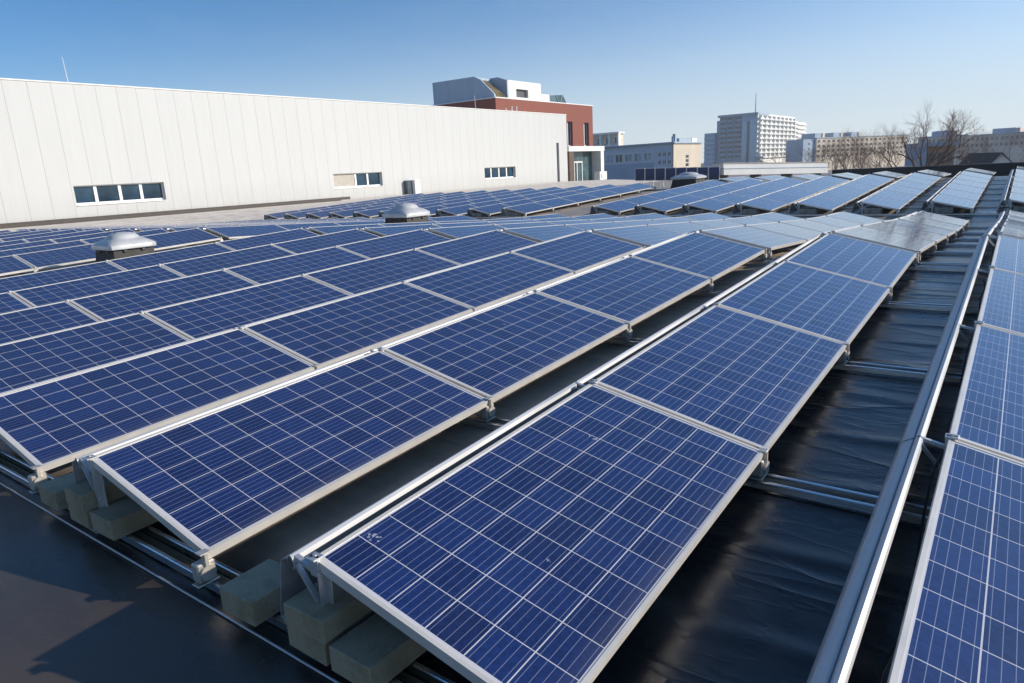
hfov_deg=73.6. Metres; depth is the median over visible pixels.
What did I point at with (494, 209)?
solar panel
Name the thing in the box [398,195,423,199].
solar panel
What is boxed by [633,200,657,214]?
wind deflector
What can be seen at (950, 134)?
bare tree
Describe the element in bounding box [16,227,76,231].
solar panel
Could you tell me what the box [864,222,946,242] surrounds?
solar panel
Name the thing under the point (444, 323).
wind deflector
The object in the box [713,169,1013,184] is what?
base rail
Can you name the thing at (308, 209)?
solar panel
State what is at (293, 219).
solar panel
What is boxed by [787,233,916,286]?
solar panel
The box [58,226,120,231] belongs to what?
solar panel
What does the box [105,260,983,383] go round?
base rail
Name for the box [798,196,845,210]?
solar panel
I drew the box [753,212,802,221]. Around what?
solar panel
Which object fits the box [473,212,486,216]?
ballast block
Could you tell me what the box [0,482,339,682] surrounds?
lightning wire
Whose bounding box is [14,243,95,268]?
solar panel
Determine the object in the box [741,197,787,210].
solar panel
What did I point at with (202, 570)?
base rail
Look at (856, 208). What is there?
wind deflector
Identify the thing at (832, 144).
bare shrub tree
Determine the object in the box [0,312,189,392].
solar panel
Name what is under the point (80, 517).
ballast block
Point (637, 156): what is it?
window
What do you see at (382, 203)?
solar panel
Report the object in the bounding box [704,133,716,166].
banded apartment block
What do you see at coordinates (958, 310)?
wind deflector
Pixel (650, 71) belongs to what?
sky
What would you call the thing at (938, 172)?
solar panel
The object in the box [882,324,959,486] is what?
wind deflector
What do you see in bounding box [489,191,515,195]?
solar panel
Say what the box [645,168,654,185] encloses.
upright collector
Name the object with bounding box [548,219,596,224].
solar panel
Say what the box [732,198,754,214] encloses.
wind deflector
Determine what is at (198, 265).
solar panel
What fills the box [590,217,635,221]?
solar panel
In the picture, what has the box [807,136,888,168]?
bare shrub tree
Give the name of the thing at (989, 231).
wind deflector
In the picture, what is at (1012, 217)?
solar panel
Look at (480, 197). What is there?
solar panel
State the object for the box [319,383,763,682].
solar panel
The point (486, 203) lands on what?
solar panel
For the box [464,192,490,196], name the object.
solar panel
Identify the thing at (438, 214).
wind deflector
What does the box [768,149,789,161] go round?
distant bare tree
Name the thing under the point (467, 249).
solar panel
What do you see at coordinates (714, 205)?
solar panel
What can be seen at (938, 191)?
wind deflector
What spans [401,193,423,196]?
solar panel
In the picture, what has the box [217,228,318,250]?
solar panel
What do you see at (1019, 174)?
solar panel
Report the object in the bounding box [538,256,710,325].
solar panel
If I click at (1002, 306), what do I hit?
solar panel
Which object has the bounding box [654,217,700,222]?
solar panel
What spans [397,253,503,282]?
wind deflector
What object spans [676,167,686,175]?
upright collector
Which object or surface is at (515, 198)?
solar panel
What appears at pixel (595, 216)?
solar panel
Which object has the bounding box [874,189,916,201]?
solar panel
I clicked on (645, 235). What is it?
solar panel
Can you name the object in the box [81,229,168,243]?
solar panel
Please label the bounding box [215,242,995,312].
base rail
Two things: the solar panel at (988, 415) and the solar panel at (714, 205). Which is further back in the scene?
the solar panel at (714, 205)
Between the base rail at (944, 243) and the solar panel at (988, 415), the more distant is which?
the base rail at (944, 243)
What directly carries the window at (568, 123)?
in the red brick building
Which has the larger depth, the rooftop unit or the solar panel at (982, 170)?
the rooftop unit
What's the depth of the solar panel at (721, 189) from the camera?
28.54 m
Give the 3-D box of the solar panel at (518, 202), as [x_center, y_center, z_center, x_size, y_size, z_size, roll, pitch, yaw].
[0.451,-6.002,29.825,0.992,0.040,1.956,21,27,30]
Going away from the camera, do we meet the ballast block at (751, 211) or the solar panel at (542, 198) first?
the ballast block at (751, 211)
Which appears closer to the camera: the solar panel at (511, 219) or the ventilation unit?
the solar panel at (511, 219)
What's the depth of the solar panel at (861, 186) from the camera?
25.51 m
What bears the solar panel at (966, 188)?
on the base rail at (941, 189)
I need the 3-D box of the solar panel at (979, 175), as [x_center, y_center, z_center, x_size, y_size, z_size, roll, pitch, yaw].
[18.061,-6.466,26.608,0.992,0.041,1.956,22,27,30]
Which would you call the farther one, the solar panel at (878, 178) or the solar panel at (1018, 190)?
the solar panel at (878, 178)
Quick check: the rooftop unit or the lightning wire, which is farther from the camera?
the rooftop unit
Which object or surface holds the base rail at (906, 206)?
on the roof
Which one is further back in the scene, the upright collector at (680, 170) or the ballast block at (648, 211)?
the upright collector at (680, 170)
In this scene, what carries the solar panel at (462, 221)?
on the base rail at (954, 235)
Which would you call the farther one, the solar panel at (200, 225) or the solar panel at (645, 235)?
the solar panel at (200, 225)
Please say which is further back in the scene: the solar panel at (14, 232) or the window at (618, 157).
the window at (618, 157)
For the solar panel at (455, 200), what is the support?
on the base rail at (577, 205)
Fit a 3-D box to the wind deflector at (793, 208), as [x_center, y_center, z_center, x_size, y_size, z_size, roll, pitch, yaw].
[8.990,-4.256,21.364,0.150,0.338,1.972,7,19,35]
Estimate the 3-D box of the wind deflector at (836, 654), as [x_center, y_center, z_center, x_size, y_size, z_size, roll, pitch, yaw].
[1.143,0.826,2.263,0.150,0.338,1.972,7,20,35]
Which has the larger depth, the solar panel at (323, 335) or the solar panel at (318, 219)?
the solar panel at (318, 219)
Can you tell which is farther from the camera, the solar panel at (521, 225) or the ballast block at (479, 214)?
the ballast block at (479, 214)
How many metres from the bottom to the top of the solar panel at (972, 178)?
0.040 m
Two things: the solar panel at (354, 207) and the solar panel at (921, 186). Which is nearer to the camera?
the solar panel at (921, 186)
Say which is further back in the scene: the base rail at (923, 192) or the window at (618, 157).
the window at (618, 157)
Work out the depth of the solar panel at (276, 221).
26.44 m
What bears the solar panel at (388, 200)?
on the base rail
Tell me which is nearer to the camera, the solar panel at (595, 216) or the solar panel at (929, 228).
the solar panel at (929, 228)
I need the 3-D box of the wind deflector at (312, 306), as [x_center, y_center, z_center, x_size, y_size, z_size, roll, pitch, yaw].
[-1.872,-0.225,6.776,0.150,0.338,1.972,7,20,35]
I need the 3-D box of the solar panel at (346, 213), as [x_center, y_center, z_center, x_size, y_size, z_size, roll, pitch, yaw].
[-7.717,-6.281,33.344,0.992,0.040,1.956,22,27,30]
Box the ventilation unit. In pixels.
[404,180,420,194]
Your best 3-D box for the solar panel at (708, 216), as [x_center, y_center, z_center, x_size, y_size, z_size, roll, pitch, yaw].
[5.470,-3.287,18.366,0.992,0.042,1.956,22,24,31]
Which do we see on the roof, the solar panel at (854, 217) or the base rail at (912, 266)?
the base rail at (912, 266)
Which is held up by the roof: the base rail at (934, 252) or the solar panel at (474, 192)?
the base rail at (934, 252)
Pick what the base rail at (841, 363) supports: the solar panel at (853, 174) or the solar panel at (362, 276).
the solar panel at (362, 276)
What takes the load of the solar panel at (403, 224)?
on the base rail at (944, 243)
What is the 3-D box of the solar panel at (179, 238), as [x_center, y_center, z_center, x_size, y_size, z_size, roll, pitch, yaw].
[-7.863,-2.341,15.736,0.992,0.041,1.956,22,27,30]
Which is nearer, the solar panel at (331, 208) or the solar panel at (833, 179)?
the solar panel at (833, 179)
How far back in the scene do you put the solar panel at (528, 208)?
27.20 m
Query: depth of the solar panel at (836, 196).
22.46 m
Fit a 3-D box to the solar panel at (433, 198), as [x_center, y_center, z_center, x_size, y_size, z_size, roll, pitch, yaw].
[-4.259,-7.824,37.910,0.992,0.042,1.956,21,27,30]
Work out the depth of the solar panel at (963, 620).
2.04 m
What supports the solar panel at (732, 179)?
on the roof
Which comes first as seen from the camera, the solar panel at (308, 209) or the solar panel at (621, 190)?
the solar panel at (621, 190)
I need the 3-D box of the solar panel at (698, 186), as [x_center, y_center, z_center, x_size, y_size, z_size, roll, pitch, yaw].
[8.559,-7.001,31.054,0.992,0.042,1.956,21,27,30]
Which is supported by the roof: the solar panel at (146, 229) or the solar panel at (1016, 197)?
the solar panel at (146, 229)
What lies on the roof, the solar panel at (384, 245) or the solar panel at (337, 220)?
the solar panel at (337, 220)
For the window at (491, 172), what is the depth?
73.07 m
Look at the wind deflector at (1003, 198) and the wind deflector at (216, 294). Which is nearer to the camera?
the wind deflector at (216, 294)
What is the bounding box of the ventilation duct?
[711,162,827,182]
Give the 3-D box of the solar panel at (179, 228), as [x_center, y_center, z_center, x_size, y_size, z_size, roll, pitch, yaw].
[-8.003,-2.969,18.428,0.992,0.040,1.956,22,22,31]
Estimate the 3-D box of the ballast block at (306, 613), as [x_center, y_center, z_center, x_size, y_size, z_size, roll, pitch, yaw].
[-0.608,0.930,2.523,0.210,0.090,0.400,7,17,34]
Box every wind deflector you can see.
[0,313,134,344]
[0,328,232,438]
[72,350,370,482]
[137,276,294,312]
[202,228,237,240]
[235,283,395,327]
[280,382,576,622]
[297,250,406,275]
[370,292,525,350]
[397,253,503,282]
[435,209,446,216]
[467,210,477,216]
[501,206,515,216]
[504,232,578,252]
[527,257,622,292]
[575,305,703,388]
[590,201,613,214]
[622,233,687,256]
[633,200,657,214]
[680,199,703,214]
[702,262,774,309]
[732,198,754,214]
[773,234,820,265]
[789,197,809,213]
[806,437,922,682]
[851,196,869,212]
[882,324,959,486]
[921,194,934,210]
[929,189,940,204]
[931,268,977,360]
[956,236,987,296]
[980,227,993,238]
[997,193,1006,212]
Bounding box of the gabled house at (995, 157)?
[958,152,1011,164]
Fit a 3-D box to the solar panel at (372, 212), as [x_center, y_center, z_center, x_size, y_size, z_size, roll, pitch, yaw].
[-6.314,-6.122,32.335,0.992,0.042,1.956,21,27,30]
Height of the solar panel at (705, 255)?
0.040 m
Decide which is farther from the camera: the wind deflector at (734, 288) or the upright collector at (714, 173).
the upright collector at (714, 173)
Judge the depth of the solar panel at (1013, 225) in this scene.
9.92 m
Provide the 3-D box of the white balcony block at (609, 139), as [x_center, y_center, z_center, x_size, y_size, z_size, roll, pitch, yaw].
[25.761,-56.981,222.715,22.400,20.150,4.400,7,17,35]
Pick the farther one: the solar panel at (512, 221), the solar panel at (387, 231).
the solar panel at (512, 221)
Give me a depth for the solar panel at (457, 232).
12.93 m
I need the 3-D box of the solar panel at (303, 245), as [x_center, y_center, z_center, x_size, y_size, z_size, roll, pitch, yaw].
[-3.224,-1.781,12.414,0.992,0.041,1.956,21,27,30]
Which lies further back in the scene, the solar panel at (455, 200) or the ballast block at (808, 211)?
the solar panel at (455, 200)
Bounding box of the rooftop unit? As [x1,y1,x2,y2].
[594,171,606,179]
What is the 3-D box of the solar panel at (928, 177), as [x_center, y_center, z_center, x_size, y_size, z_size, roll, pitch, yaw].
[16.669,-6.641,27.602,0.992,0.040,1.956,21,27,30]
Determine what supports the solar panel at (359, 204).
on the base rail at (577, 205)
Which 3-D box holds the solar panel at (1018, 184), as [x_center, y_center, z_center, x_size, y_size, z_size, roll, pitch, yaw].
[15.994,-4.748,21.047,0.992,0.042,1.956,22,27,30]
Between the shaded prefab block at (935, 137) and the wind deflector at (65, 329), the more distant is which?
the shaded prefab block at (935, 137)
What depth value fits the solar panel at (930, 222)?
13.79 m
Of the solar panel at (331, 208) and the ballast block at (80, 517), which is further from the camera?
the solar panel at (331, 208)
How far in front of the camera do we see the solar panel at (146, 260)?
11.90 m
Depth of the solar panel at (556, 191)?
35.50 m
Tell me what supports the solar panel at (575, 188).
on the base rail
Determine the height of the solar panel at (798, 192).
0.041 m
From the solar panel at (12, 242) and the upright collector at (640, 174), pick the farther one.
the upright collector at (640, 174)
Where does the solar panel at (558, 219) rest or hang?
on the base rail at (961, 232)
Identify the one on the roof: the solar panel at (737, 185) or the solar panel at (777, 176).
the solar panel at (777, 176)
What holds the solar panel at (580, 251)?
on the base rail at (886, 302)
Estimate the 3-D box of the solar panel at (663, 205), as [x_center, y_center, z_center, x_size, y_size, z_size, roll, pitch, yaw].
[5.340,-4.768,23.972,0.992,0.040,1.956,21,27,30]
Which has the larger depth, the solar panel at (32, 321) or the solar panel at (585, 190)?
the solar panel at (585, 190)
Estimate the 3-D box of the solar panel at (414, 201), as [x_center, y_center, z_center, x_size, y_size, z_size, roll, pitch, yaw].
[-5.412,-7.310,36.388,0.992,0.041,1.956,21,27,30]
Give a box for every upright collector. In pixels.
[635,168,644,183]
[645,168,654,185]
[655,168,664,186]
[665,167,675,186]
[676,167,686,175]
[687,167,696,172]
[697,167,708,179]
[708,166,719,179]
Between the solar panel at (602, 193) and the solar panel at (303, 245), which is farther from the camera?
the solar panel at (602, 193)
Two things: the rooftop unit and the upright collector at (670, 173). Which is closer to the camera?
the upright collector at (670, 173)
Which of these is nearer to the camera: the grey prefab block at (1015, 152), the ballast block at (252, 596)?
the ballast block at (252, 596)
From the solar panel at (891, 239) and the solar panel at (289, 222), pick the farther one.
the solar panel at (289, 222)
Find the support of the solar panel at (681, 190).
on the base rail at (923, 192)
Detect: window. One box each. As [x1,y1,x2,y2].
[73,182,164,205]
[333,172,380,188]
[484,166,515,179]
[567,122,570,145]
[584,123,586,145]
[606,154,613,163]
[615,154,622,162]
[624,153,632,162]
[634,152,641,161]
[643,152,651,161]
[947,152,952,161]
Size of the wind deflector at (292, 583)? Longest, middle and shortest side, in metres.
1.972 x 0.338 x 0.150 m
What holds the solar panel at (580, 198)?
on the base rail at (577, 205)
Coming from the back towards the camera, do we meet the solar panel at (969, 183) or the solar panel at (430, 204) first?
the solar panel at (430, 204)
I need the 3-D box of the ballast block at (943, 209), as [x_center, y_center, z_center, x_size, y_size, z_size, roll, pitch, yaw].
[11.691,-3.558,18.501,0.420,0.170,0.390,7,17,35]
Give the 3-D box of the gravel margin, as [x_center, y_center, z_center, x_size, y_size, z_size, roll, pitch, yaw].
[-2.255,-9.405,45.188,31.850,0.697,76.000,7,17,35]
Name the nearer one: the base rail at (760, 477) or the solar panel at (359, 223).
the base rail at (760, 477)
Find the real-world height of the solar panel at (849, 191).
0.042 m
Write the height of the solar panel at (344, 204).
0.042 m
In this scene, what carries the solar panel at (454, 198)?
on the base rail
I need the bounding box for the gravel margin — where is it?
[0,179,657,231]
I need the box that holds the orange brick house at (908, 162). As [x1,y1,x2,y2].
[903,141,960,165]
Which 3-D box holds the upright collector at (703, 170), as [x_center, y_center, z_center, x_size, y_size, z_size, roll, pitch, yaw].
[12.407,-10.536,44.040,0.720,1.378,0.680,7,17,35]
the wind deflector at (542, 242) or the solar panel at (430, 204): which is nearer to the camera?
the wind deflector at (542, 242)
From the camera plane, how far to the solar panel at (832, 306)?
5.76 m
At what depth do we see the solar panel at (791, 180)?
30.57 m
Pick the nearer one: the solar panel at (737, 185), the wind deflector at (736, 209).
the wind deflector at (736, 209)
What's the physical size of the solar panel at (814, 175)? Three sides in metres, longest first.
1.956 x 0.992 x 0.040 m
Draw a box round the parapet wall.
[832,162,1023,180]
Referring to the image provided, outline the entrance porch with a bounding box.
[567,146,603,180]
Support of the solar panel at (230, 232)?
on the roof
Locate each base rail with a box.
[0,449,455,682]
[7,290,959,525]
[8,227,222,244]
[10,254,37,275]
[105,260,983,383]
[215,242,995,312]
[266,207,526,218]
[301,227,1002,272]
[306,227,1002,267]
[346,197,581,206]
[378,223,1005,255]
[434,221,1007,247]
[481,218,1008,240]
[556,210,1009,228]
[571,214,1010,234]
[593,199,1011,216]
[629,192,1017,210]
[663,182,1012,197]
[681,176,1014,191]
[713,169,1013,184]
[794,187,1011,202]
[832,172,1015,187]
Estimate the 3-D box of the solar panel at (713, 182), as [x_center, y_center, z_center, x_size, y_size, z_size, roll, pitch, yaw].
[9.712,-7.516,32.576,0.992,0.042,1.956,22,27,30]
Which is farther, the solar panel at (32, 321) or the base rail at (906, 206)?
the base rail at (906, 206)
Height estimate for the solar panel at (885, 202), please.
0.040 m
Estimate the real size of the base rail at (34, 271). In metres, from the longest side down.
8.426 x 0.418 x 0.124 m
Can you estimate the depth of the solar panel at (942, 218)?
15.34 m
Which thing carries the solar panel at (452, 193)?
on the base rail
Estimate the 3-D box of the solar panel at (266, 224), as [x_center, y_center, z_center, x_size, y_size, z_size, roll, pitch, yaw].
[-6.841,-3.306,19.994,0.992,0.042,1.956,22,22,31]
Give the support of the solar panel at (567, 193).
on the base rail
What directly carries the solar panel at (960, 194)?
on the base rail at (906, 206)
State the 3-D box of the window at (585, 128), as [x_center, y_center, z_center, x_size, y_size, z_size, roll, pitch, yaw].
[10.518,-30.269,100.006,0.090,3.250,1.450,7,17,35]
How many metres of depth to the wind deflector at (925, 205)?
19.31 m
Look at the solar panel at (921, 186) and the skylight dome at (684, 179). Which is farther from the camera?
the skylight dome at (684, 179)
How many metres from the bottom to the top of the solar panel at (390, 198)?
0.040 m
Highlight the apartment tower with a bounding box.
[716,101,806,162]
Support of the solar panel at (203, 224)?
on the roof
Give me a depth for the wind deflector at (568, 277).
7.12 m
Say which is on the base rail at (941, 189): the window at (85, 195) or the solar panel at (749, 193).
the solar panel at (749, 193)
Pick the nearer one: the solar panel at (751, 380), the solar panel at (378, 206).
the solar panel at (751, 380)
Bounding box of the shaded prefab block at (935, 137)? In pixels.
[918,130,968,164]
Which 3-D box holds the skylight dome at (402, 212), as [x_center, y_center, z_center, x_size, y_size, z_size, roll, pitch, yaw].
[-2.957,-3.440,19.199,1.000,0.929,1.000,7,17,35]
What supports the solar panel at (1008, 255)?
on the base rail at (886, 302)
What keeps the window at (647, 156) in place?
in the office block at (622, 162)
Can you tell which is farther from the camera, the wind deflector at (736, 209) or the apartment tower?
the apartment tower
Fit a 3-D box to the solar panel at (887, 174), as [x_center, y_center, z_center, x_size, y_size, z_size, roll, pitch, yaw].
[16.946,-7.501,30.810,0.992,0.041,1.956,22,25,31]
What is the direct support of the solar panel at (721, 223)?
on the base rail at (954, 235)
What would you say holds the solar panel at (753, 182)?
on the base rail at (935, 184)
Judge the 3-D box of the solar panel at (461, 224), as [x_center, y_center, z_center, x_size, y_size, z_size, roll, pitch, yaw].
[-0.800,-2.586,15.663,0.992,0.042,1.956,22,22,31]
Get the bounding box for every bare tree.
[743,155,762,162]
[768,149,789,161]
[842,100,989,168]
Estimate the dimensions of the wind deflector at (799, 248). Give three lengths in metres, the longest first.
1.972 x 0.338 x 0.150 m
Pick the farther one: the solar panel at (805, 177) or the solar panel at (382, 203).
the solar panel at (382, 203)
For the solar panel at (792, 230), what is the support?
on the base rail at (944, 243)
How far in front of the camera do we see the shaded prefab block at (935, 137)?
325.12 m
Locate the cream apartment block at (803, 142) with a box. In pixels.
[785,132,909,169]
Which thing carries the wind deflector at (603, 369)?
attached to the base rail at (841, 363)
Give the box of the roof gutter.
[0,199,340,228]
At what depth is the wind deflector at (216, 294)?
7.60 m
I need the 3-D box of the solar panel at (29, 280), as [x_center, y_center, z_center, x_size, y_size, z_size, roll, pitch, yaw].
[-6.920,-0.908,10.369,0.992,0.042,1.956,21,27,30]
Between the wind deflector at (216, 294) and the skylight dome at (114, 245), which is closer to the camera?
the wind deflector at (216, 294)
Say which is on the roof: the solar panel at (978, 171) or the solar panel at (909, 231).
the solar panel at (978, 171)
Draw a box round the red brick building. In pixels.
[430,77,592,145]
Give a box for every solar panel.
[0,229,53,238]
[0,229,78,241]
[0,230,31,235]
[0,239,26,245]
[0,240,54,250]
[0,240,86,256]
[0,255,34,275]
[0,261,124,292]
[0,292,31,313]
[0,301,99,343]
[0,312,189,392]
[0,328,315,472]
[12,265,183,306]
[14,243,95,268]
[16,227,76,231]
[24,229,105,241]
[36,227,92,231]
[51,229,134,242]
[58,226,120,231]
[69,269,256,320]
[81,226,146,230]
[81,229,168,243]
[92,350,488,558]
[108,226,174,230]
[108,243,233,270]
[137,225,203,230]
[141,228,220,250]
[144,275,349,339]
[147,224,202,226]
[161,244,293,276]
[170,225,237,230]
[175,224,226,226]
[178,223,226,224]
[204,223,261,225]
[206,224,287,238]
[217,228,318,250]
[225,246,368,284]
[227,219,262,221]
[237,221,271,222]
[238,223,296,225]
[244,282,472,367]
[247,219,287,221]
[256,221,293,222]
[262,222,306,223]
[266,210,300,218]
[272,218,310,221]
[272,229,379,253]
[275,222,341,229]
[282,220,326,222]
[287,209,320,218]
[297,218,338,220]
[297,221,346,223]
[298,206,329,211]
[305,249,459,294]
[309,209,342,217]
[310,224,384,233]
[316,219,357,221]
[318,205,349,210]
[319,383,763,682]
[327,203,354,206]
[327,217,366,220]
[331,208,366,217]
[333,221,384,225]
[338,229,451,258]
[340,205,370,209]
[347,202,374,206]
[347,219,384,221]
[353,199,380,203]
[356,207,390,216]
[357,217,384,219]
[364,204,394,209]
[366,224,441,235]
[368,201,397,205]
[374,198,400,202]
[378,196,401,199]
[380,222,440,226]
[384,292,628,402]
[392,200,421,204]
[396,197,421,201]
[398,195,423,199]
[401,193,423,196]
[406,252,573,309]
[416,230,538,264]
[417,199,444,204]
[417,202,444,207]
[418,196,443,201]
[419,194,444,198]
[421,192,444,195]
[424,205,446,215]
[428,215,477,220]
[430,224,507,238]
[433,221,492,226]
[436,220,485,222]
[440,201,473,207]
[440,204,475,214]
[441,193,466,197]
[442,191,465,195]
[442,195,467,200]
[442,198,470,203]
[464,190,487,194]
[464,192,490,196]
[467,194,493,199]
[468,197,497,202]
[469,200,504,206]
[472,203,509,214]
[484,217,530,220]
[487,189,510,193]
[488,220,538,223]
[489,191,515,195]
[494,193,521,198]
[495,222,555,227]
[497,196,527,201]
[500,199,535,205]
[505,225,583,241]
[506,202,552,213]
[512,188,535,192]
[512,231,643,272]
[515,190,541,194]
[522,192,548,197]
[524,214,567,219]
[528,195,557,201]
[534,198,577,207]
[534,217,580,221]
[538,187,561,191]
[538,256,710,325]
[544,189,569,193]
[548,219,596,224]
[550,191,580,196]
[559,193,599,202]
[563,186,589,190]
[566,222,627,229]
[573,187,599,192]
[574,213,616,219]
[582,190,619,198]
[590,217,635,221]
[592,184,617,189]
[594,225,681,246]
[596,200,639,212]
[596,305,846,450]
[603,186,638,193]
[615,219,664,225]
[622,195,660,203]
[623,183,654,190]
[626,213,671,219]
[633,232,764,280]
[640,199,684,211]
[645,191,680,198]
[650,222,716,233]
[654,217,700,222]
[664,187,697,193]
[664,194,703,203]
[683,183,713,189]
[686,190,721,198]
[686,212,732,220]
[688,198,734,211]
[692,219,743,227]
[700,180,726,185]
[702,225,805,250]
[704,185,738,193]
[710,193,752,203]
[718,261,889,342]
[720,177,742,181]
[721,182,752,189]
[725,216,774,224]
[730,188,768,197]
[733,176,762,180]
[736,178,764,185]
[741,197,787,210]
[746,184,781,192]
[747,222,823,239]
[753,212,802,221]
[755,176,777,180]
[760,192,803,203]
[762,180,793,188]
[768,175,794,178]
[775,177,806,184]
[777,187,816,197]
[781,219,842,231]
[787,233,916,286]
[791,175,815,179]
[792,183,828,192]
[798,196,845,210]
[805,174,821,177]
[805,179,839,187]
[807,216,863,227]
[815,191,857,202]
[817,176,848,183]
[828,186,868,196]
[828,211,885,223]
[831,174,858,179]
[835,226,934,252]
[840,173,863,176]
[841,181,877,191]
[852,178,885,186]
[861,174,893,182]
[862,195,907,209]
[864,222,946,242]
[873,172,902,177]
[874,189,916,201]
[883,171,906,176]
[885,184,923,195]
[885,219,955,236]
[887,439,1023,682]
[894,180,929,189]
[901,215,962,230]
[902,176,935,184]
[909,173,940,180]
[913,211,968,225]
[917,170,946,176]
[924,170,950,174]
[932,194,976,209]
[940,188,980,200]
[946,183,983,193]
[949,323,1023,462]
[952,178,986,187]
[956,174,989,182]
[961,171,991,178]
[965,169,994,174]
[969,168,995,172]
[977,267,1023,334]
[991,235,1023,274]
[1000,226,1023,238]
[1004,222,1023,229]
[1006,219,1023,224]
[1008,215,1023,221]
[1009,192,1023,202]
[1009,210,1023,217]
[1011,186,1023,193]
[1012,181,1023,187]
[1014,176,1023,182]
[1015,172,1023,177]
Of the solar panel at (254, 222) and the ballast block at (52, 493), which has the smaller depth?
the ballast block at (52, 493)
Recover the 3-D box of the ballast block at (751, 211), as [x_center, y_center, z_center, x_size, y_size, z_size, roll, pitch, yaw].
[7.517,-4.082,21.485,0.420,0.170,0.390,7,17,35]
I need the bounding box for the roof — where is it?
[0,166,1023,682]
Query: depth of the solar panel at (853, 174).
33.29 m
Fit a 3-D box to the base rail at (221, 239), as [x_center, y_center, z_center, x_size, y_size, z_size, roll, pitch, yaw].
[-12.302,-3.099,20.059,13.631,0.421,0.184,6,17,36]
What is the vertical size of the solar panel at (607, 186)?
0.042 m
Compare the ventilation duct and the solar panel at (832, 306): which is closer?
the solar panel at (832, 306)
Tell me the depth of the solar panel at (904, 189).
23.01 m
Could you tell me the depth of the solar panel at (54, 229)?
23.34 m
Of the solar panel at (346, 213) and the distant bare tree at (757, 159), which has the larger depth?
the distant bare tree at (757, 159)
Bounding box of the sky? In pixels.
[0,0,1023,162]
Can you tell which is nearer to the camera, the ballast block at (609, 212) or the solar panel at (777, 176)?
the ballast block at (609, 212)
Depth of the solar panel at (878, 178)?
28.58 m
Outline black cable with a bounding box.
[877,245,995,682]
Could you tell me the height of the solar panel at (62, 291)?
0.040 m
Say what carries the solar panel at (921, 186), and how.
on the base rail at (923, 192)
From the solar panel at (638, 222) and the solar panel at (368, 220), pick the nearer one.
the solar panel at (638, 222)
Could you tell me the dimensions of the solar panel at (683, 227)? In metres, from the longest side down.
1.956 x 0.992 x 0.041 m
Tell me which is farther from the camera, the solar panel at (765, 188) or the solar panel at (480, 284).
the solar panel at (765, 188)
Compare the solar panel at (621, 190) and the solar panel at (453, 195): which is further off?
the solar panel at (453, 195)
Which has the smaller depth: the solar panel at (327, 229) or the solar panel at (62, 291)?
the solar panel at (62, 291)
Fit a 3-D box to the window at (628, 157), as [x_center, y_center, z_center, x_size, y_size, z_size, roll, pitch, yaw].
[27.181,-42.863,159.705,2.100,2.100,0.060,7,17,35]
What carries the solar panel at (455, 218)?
on the roof
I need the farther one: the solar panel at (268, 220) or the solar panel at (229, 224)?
the solar panel at (268, 220)
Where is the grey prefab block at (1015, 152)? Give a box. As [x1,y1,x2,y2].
[965,127,1023,161]
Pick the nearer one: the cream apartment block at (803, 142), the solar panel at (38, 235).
the solar panel at (38, 235)
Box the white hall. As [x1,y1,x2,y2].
[0,78,567,225]
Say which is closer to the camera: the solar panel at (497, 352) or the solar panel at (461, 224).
the solar panel at (497, 352)
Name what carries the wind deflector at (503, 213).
attached to the base rail at (525, 214)
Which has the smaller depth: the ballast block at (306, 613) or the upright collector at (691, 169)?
the ballast block at (306, 613)
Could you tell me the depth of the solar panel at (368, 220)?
23.37 m
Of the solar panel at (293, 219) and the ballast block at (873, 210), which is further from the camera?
the solar panel at (293, 219)
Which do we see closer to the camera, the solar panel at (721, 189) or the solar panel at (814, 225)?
the solar panel at (814, 225)
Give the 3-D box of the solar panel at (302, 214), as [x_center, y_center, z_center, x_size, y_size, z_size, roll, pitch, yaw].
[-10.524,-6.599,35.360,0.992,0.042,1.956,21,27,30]
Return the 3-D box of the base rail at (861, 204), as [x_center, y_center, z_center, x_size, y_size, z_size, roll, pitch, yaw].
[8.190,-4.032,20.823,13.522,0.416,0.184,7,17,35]
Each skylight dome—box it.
[91,232,155,261]
[382,202,429,223]
[670,172,706,188]
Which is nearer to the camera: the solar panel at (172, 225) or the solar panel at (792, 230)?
the solar panel at (792, 230)
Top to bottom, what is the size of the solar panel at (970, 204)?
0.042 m
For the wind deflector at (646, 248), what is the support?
attached to the base rail at (912, 266)
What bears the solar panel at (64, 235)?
on the base rail
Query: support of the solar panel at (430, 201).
on the base rail at (577, 205)
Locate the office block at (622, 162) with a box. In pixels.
[604,134,702,179]
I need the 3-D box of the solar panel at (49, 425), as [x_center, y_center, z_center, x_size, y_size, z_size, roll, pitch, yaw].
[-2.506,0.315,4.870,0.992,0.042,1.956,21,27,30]
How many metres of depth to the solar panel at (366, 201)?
41.07 m
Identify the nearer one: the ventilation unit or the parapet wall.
the parapet wall
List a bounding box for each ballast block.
[38,472,74,510]
[64,475,127,512]
[68,496,127,528]
[90,496,157,540]
[219,558,280,626]
[283,581,371,643]
[287,610,375,665]
[329,613,426,682]
[441,213,453,216]
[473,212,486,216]
[507,212,521,216]
[598,210,612,214]
[642,209,657,213]
[690,209,706,214]
[743,208,759,214]
[800,208,817,214]
[864,207,882,213]
[934,206,953,213]
[1013,205,1023,212]
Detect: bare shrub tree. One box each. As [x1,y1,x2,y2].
[790,142,844,169]
[795,137,867,168]
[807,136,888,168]
[824,129,883,168]
[842,123,917,167]
[850,125,918,168]
[930,133,1017,164]
[976,127,1023,161]
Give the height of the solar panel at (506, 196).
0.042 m
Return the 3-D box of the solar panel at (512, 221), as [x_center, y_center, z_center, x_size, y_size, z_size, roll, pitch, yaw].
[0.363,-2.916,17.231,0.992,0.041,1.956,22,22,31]
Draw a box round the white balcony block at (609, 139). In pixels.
[593,132,624,146]

